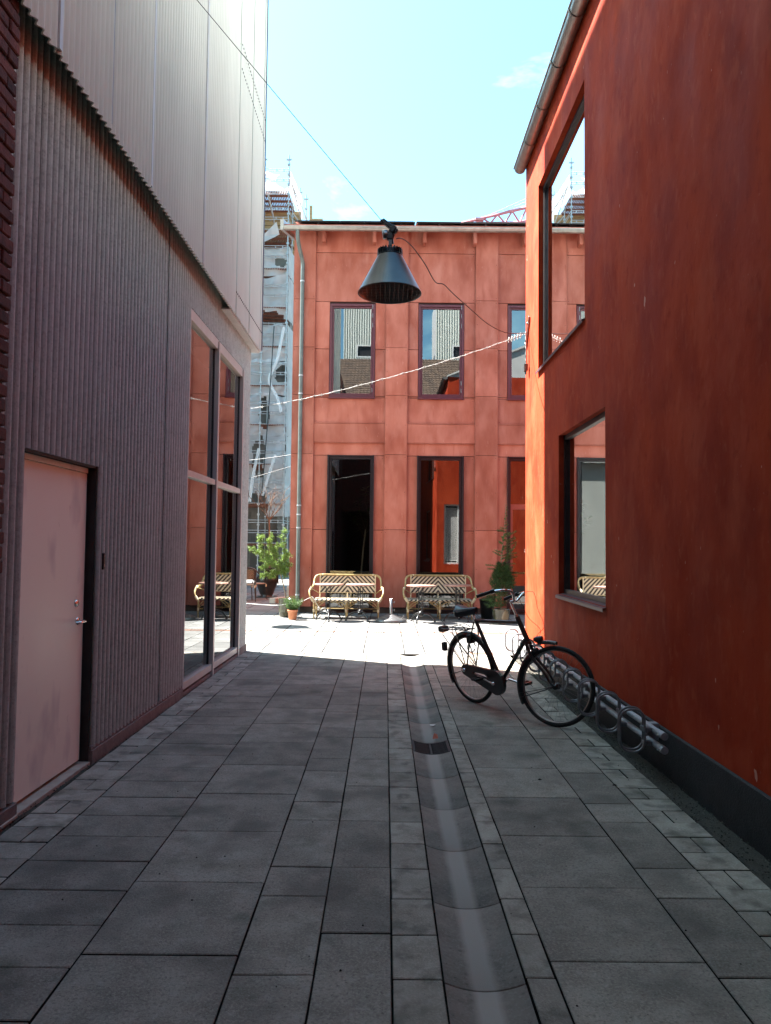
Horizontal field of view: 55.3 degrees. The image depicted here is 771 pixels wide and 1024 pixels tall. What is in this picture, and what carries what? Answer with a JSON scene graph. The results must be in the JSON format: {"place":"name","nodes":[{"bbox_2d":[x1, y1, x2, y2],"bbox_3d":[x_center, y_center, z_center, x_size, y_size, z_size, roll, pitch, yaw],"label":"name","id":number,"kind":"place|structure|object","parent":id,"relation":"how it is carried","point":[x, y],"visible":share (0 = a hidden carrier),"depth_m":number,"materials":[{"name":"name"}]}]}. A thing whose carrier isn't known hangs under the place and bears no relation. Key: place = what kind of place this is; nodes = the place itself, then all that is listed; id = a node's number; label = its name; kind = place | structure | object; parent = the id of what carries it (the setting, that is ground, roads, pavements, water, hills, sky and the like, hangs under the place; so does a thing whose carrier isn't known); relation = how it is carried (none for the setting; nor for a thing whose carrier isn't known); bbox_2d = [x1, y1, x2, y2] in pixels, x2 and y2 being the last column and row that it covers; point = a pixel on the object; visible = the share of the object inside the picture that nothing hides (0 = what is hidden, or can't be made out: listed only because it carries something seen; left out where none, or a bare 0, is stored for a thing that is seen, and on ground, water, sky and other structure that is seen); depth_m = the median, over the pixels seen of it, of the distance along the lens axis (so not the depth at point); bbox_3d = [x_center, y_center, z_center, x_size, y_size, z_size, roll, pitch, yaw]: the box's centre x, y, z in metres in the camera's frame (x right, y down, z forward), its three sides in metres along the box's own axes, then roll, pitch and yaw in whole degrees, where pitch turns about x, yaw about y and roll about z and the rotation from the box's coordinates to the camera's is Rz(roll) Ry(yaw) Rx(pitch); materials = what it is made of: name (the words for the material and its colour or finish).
{"place":"outdoors","nodes":[
{"label":"outdoors","id":0,"kind":"place"},
{"bbox_2d":[247,574,288,586],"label":"courtyard paving","id":1,"kind":"structure","parent":0,"point":[286,582],"depth_m":30.62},
{"bbox_2d":[247,155,308,575],"bbox_3d":[-6.357,-7.339,38.404,4.533,21.100,4.823,1,-3,0],"label":"scaffold","id":2,"kind":"object","parent":1,"relation":"on","point":[278,294],"visible":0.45,"depth_m":36.49,"materials":[{"name":"silver metal"}]},
{"bbox_2d":[262,326,274,490],"bbox_3d":[-5.723,-4.994,35.858,0.504,8.203,0.054,1,-3,0],"label":"hoist cable","id":3,"kind":"object","parent":2,"relation":"hanging from","point":[268,407],"visible":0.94,"depth_m":35.84,"materials":[{"name":"black metal"}]},
{"bbox_2d":[247,205,322,574],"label":"scaffolded building","id":4,"kind":"structure","parent":1,"relation":"on","point":[253,512],"depth_m":38.43,"materials":[{"name":"concrete"}]},
{"bbox_2d":[184,586,524,657],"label":"courtyard paving","id":5,"kind":"structure","parent":0,"point":[265,616],"depth_m":12.90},
{"bbox_2d":[247,568,256,601],"bbox_3d":[-3.785,1.961,19.988,0.538,0.922,0.574,2,-3,-20],"label":"cafe chair","id":6,"kind":"object","parent":5,"relation":"on","point":[251,574],"visible":0.48,"depth_m":19.87,"materials":[{"name":"wicker"}]},
{"bbox_2d":[247,567,266,598],"bbox_3d":[-3.667,1.991,20.643,0.538,0.922,0.574,-1,-3,35],"label":"cafe chair","id":7,"kind":"object","parent":5,"relation":"on","point":[256,583],"visible":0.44,"depth_m":20.48,"materials":[{"name":"wicker"}]},
{"bbox_2d":[256,568,278,597],"bbox_3d":[-3.455,2.066,21.528,0.684,0.856,0.711,1,-3,0],"label":"dark urn","id":8,"kind":"object","parent":5,"relation":"on","point":[271,584],"visible":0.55,"depth_m":21.31,"materials":[{"name":"black ceramic"}]},
{"bbox_2d":[248,483,290,567],"bbox_3d":[-3.472,0.781,21.979,1.493,3.462,0.842,1,-3,0],"label":"bare tree","id":9,"kind":"object","parent":5,"relation":"on","point":[271,516],"visible":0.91,"depth_m":21.93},
{"bbox_2d":[247,527,292,616],"bbox_3d":[-2.500,1.276,15.943,1.036,1.951,0.546,1,-3,0],"label":"potted shrub","id":10,"kind":"object","parent":5,"relation":"on","point":[282,569],"visible":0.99,"depth_m":15.92,"materials":[{"name":"green plant"}]},
{"bbox_2d":[269,586,288,603],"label":"stone kerb","id":11,"kind":"structure","parent":5,"relation":"on","point":[274,600],"depth_m":19.36,"materials":[{"name":"grey stone"}]},
{"bbox_2d":[283,595,303,619],"bbox_3d":[-1.910,1.958,15.241,0.484,0.537,0.467,1,-3,0],"label":"potted herb","id":12,"kind":"object","parent":5,"relation":"on","point":[292,607],"visible":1,"depth_m":15.17,"materials":[{"name":"plant"}]},
{"bbox_2d":[314,583,343,621],"bbox_3d":[-1.176,1.856,15.184,0.618,0.752,0.604,-1,-3,25],"label":"bistro table","id":13,"kind":"object","parent":5,"relation":"on","point":[328,612],"visible":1,"depth_m":15.15,"materials":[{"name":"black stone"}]},
{"bbox_2d":[309,574,383,618],"bbox_3d":[-0.824,1.797,15.748,1.588,0.927,0.685,1,-3,0],"label":"cane bench","id":14,"kind":"object","parent":5,"relation":"on","point":[344,579],"visible":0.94,"depth_m":16.02,"materials":[{"name":"yellow wicker"}]},
{"bbox_2d":[246,598,325,615],"bbox_3d":[-3.315,1.897,16.025,4.512,0.550,0.362,0,-3,17],"label":"white cord","id":15,"kind":"object","parent":14,"relation":"attached to","point":[297,602],"visible":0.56,"depth_m":15.39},
{"bbox_2d":[345,583,374,621],"bbox_3d":[-0.516,1.864,15.206,0.604,0.752,0.618,2,-3,-35],"label":"bistro table","id":16,"kind":"object","parent":5,"relation":"on","point":[360,612],"visible":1,"depth_m":15.17,"materials":[{"name":"white metal"}]},
{"bbox_2d":[375,599,406,622],"bbox_3d":[0.114,2.002,15.005,0.640,0.470,0.640,1,-3,0],"label":"umbrella base","id":17,"kind":"object","parent":5,"relation":"on","point":[391,617],"visible":1,"depth_m":14.84,"materials":[{"name":"white metal"}]},
{"bbox_2d":[280,219,525,614],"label":"panelled building","id":18,"kind":"structure","parent":5,"relation":"on","point":[396,480],"depth_m":17.00,"materials":[{"name":"red"}]},
{"bbox_2d":[249,455,290,477],"bbox_3d":[-3.475,-0.994,17.665,2.887,0.635,0.081,-1,-3,26],"label":"service cable","id":19,"kind":"object","parent":18,"relation":"attached to","point":[273,471],"visible":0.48,"depth_m":17.29,"materials":[{"name":"white plastic"}]},
{"bbox_2d":[325,455,373,610],"bbox_3d":[-0.815,0.467,16.913,1.074,3.550,0.205,1,-3,0],"label":"shop window","id":20,"kind":"structure","parent":18,"relation":"in","point":[350,478],"depth_m":16.97,"materials":[{"name":"glass"}]},
{"bbox_2d":[328,304,374,398],"bbox_3d":[-0.772,-3.731,17.100,1.077,2.225,0.130,1,-3,0],"label":"window","id":21,"kind":"structure","parent":18,"relation":"in","point":[332,395],"depth_m":17.09,"materials":[{"name":"clear glass"}]},
{"bbox_2d":[416,456,463,610],"bbox_3d":[1.247,0.488,16.913,1.074,3.550,0.205,1,-3,0],"label":"shop window","id":22,"kind":"structure","parent":18,"relation":"in","point":[440,479],"depth_m":16.97,"materials":[{"name":"glass"}]},
{"bbox_2d":[417,305,463,399],"bbox_3d":[1.290,-3.710,17.100,1.077,2.225,0.130,1,-3,0],"label":"window","id":23,"kind":"structure","parent":18,"relation":"in","point":[460,396],"depth_m":17.09,"materials":[{"name":"clear glass"}]},
{"bbox_2d":[506,457,524,611],"bbox_3d":[3.320,0.510,16.913,1.074,3.550,0.205,1,-3,0],"label":"entrance door","id":24,"kind":"structure","parent":18,"relation":"in","point":[515,465],"depth_m":16.95,"materials":[{"name":"metal"}]},
{"bbox_2d":[507,305,525,400],"bbox_3d":[3.362,-3.688,17.100,1.077,2.225,0.130,1,-3,0],"label":"window","id":25,"kind":"structure","parent":18,"relation":"in","point":[511,308],"depth_m":17.10,"materials":[{"name":"brown metal"}]},
{"bbox_2d":[406,584,435,623],"bbox_3d":[0.721,1.869,15.037,0.604,0.752,0.618,3,-3,-40],"label":"bistro table","id":26,"kind":"object","parent":5,"relation":"on","point":[421,613],"visible":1,"depth_m":14.98,"materials":[{"name":"white metal"}]},
{"bbox_2d":[403,574,476,619],"bbox_3d":[1.156,1.825,15.908,1.588,0.927,0.685,1,-3,0],"label":"cane bench","id":27,"kind":"object","parent":5,"relation":"on","point":[438,581],"visible":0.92,"depth_m":16.18,"materials":[{"name":"yellow wicker"}]},
{"bbox_2d":[443,584,471,621],"bbox_3d":[1.497,1.891,15.338,0.604,0.752,0.618,0,-3,15],"label":"bistro table","id":28,"kind":"object","parent":5,"relation":"on","point":[458,585],"visible":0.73,"depth_m":15.28,"materials":[{"name":"black metal"}]},
{"bbox_2d":[470,652,502,654],"bbox_3d":[1.463,2.076,10.698,0.470,0.044,0.160,1,-3,0],"label":"slab","id":29,"kind":"object","parent":5,"relation":"on","point":[492,653],"visible":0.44,"depth_m":10.68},
{"bbox_2d":[479,596,493,619],"bbox_3d":[2.175,2.020,15.786,0.358,0.549,0.350,1,-3,0],"label":"black pot","id":30,"kind":"object","parent":5,"relation":"on","point":[486,612],"visible":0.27,"depth_m":15.66,"materials":[{"name":"black plastic"}]},
{"bbox_2d":[481,507,524,624],"bbox_3d":[2.347,1.049,14.968,0.802,2.421,0.715,3,-3,-39],"label":"potted conifer","id":31,"kind":"object","parent":5,"relation":"on","point":[506,576],"visible":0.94,"depth_m":14.88,"materials":[{"name":"green plant"}]},
{"bbox_2d":[12,618,754,1023],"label":"ground","id":32,"kind":"structure","parent":0,"point":[428,872],"depth_m":3.54,"materials":[{"name":"grey stone"}]},
{"bbox_2d":[0,0,20,572],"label":"brick building","id":33,"kind":"structure","parent":32,"relation":"on","point":[9,35],"depth_m":3.85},
{"bbox_2d":[0,668,221,834],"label":"curb","id":34,"kind":"structure","parent":32,"relation":"on","point":[25,814],"depth_m":4.63,"materials":[{"name":"grey concrete"}]},
{"bbox_2d":[0,0,268,831],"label":"corrugated building","id":35,"kind":"structure","parent":32,"relation":"on","point":[135,326],"depth_m":5.72,"materials":[{"name":"grey metal"}]},
{"bbox_2d":[13,459,86,801],"bbox_3d":[-2.131,0.710,4.710,0.120,2.010,0.995,1,-3,1],"label":"door","id":36,"kind":"structure","parent":35,"relation":"in","point":[47,735],"depth_m":4.69,"materials":[{"name":"paint"}]},
{"bbox_2d":[183,308,243,689],"bbox_3d":[-2.062,-0.065,8.935,0.088,4.010,2.703,1,-3,1],"label":"window","id":37,"kind":"structure","parent":35,"relation":"in","point":[227,383],"depth_m":9.41,"materials":[{"name":"glass"}]},
{"bbox_2d":[197,0,380,219],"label":"suspension wire","id":38,"kind":"object","parent":35,"relation":"attached to","point":[286,106],"visible":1,"depth_m":7.31,"materials":[{"name":"grey metal"}]},
{"bbox_2d":[358,218,421,303],"bbox_3d":[0.050,-2.824,8.135,0.704,0.838,0.704,1,-3,0],"label":"pendant lamp","id":39,"kind":"object","parent":38,"relation":"hanging from","point":[389,279],"visible":1,"depth_m":8.03,"materials":[{"name":"black metal"}]},
{"bbox_2d":[250,334,521,408],"bbox_3d":[-0.044,-2.017,10.619,3.996,0.989,0.080,0,-3,10],"label":"light string","id":40,"kind":"object","parent":35,"relation":"attached to","point":[509,339],"visible":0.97,"depth_m":10.54,"materials":[{"name":"white plastic"}]},
{"bbox_2d":[246,630,515,634],"bbox_3d":[1.027,2.187,13.215,16.484,0.040,0.191,1,-3,0],"label":"terracotta drain line","id":41,"kind":"object","parent":32,"relation":"on","point":[361,631],"visible":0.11,"depth_m":13.21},
{"bbox_2d":[0,653,770,1023],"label":"paving slabs","id":42,"kind":"structure","parent":32,"relation":"on","point":[636,917],"depth_m":3.41,"materials":[{"name":"stone"}]},
{"bbox_2d":[438,589,595,726],"bbox_3d":[1.067,1.285,6.902,0.594,1.216,1.889,-5,1,-33],"label":"bicycle","id":43,"kind":"object","parent":42,"relation":"on","point":[495,680],"visible":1,"depth_m":6.87,"materials":[{"name":"metal"}]},
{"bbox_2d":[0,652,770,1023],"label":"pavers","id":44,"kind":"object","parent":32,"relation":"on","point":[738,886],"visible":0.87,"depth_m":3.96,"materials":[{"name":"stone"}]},
{"bbox_2d":[400,654,537,1023],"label":"drain channel","id":45,"kind":"object","parent":32,"relation":"on","point":[484,980],"visible":0.94,"depth_m":3.34,"materials":[{"name":"concrete"}]},
{"bbox_2d":[411,740,450,754],"bbox_3d":[0.354,1.955,5.783,0.294,0.240,0.324,1,-3,0],"label":"drain grate","id":46,"kind":"object","parent":45,"relation":"in","point":[443,747],"visible":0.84,"depth_m":5.78,"materials":[{"name":"metal"}]},
{"bbox_2d":[513,0,770,862],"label":"plaster building","id":47,"kind":"structure","parent":32,"relation":"on","point":[643,159],"depth_m":5.30,"materials":[{"name":"red paint"}]},
{"bbox_2d":[527,316,529,341],"bbox_3d":[1.976,-2.510,10.274,0.032,0.400,0.277,1,-3,0],"label":"wall bracket","id":48,"kind":"object","parent":47,"relation":"attached to","point":[528,322],"depth_m":10.22,"materials":[{"name":"metal"}]},
{"bbox_2d":[396,238,525,333],"bbox_3d":[0.990,-2.735,9.232,0.147,0.548,2.815,-2,-3,41],"label":"lamp cable","id":49,"kind":"object","parent":48,"relation":"attached to","point":[451,291],"visible":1,"depth_m":9.05,"materials":[{"name":"brown rubber"}]},
{"bbox_2d":[524,332,527,373],"bbox_3d":[1.951,-2.209,10.230,0.045,0.596,0.080,1,-3,0],"label":"junction box","id":50,"kind":"object","parent":48,"relation":"hanging from","point":[525,367],"visible":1,"depth_m":10.22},
{"bbox_2d":[535,95,584,374],"bbox_3d":[2.043,-3.089,8.526,0.150,2.500,2.265,1,-3,0],"label":"window","id":51,"kind":"structure","parent":47,"relation":"in","point":[563,188],"depth_m":8.59,"materials":[{"name":"glass"}]},
{"bbox_2d":[555,411,605,611],"bbox_3d":[2.010,0.010,7.483,0.150,1.845,1.810,1,-3,0],"label":"window","id":52,"kind":"structure","parent":47,"relation":"in","point":[584,446],"depth_m":7.56,"materials":[{"name":"glass"}]},
{"bbox_2d":[505,628,668,754],"bbox_3d":[1.769,1.617,7.543,0.328,0.306,5.285,1,-3,0],"label":"bike rack","id":53,"kind":"object","parent":47,"relation":"attached to","point":[650,733],"visible":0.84,"depth_m":5.89,"materials":[{"name":"metal"}]},
{"bbox_2d":[516,658,770,888],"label":"wall gravel","id":54,"kind":"structure","parent":32,"relation":"on","point":[756,863],"depth_m":4.53,"materials":[{"name":"grey gravel"}]},
{"bbox_2d":[62,683,741,1006],"bbox_3d":[-0.112,1.789,5.277,3.600,0.011,6.257,1,-3,0],"label":"grit","id":55,"kind":"object","parent":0,"point":[356,782],"visible":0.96,"depth_m":4.34,"materials":[{"name":"black soil"}]},
{"bbox_2d":[265,0,569,224],"label":"sky","id":56,"kind":"structure","parent":0,"point":[425,107],"materials":[{"name":"blue"}]},
{"bbox_2d":[463,198,525,222],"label":"tower crane","id":57,"kind":"object","parent":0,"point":[484,218],"visible":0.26,"depth_m":61.10,"materials":[{"name":"red paint"}]}
]}

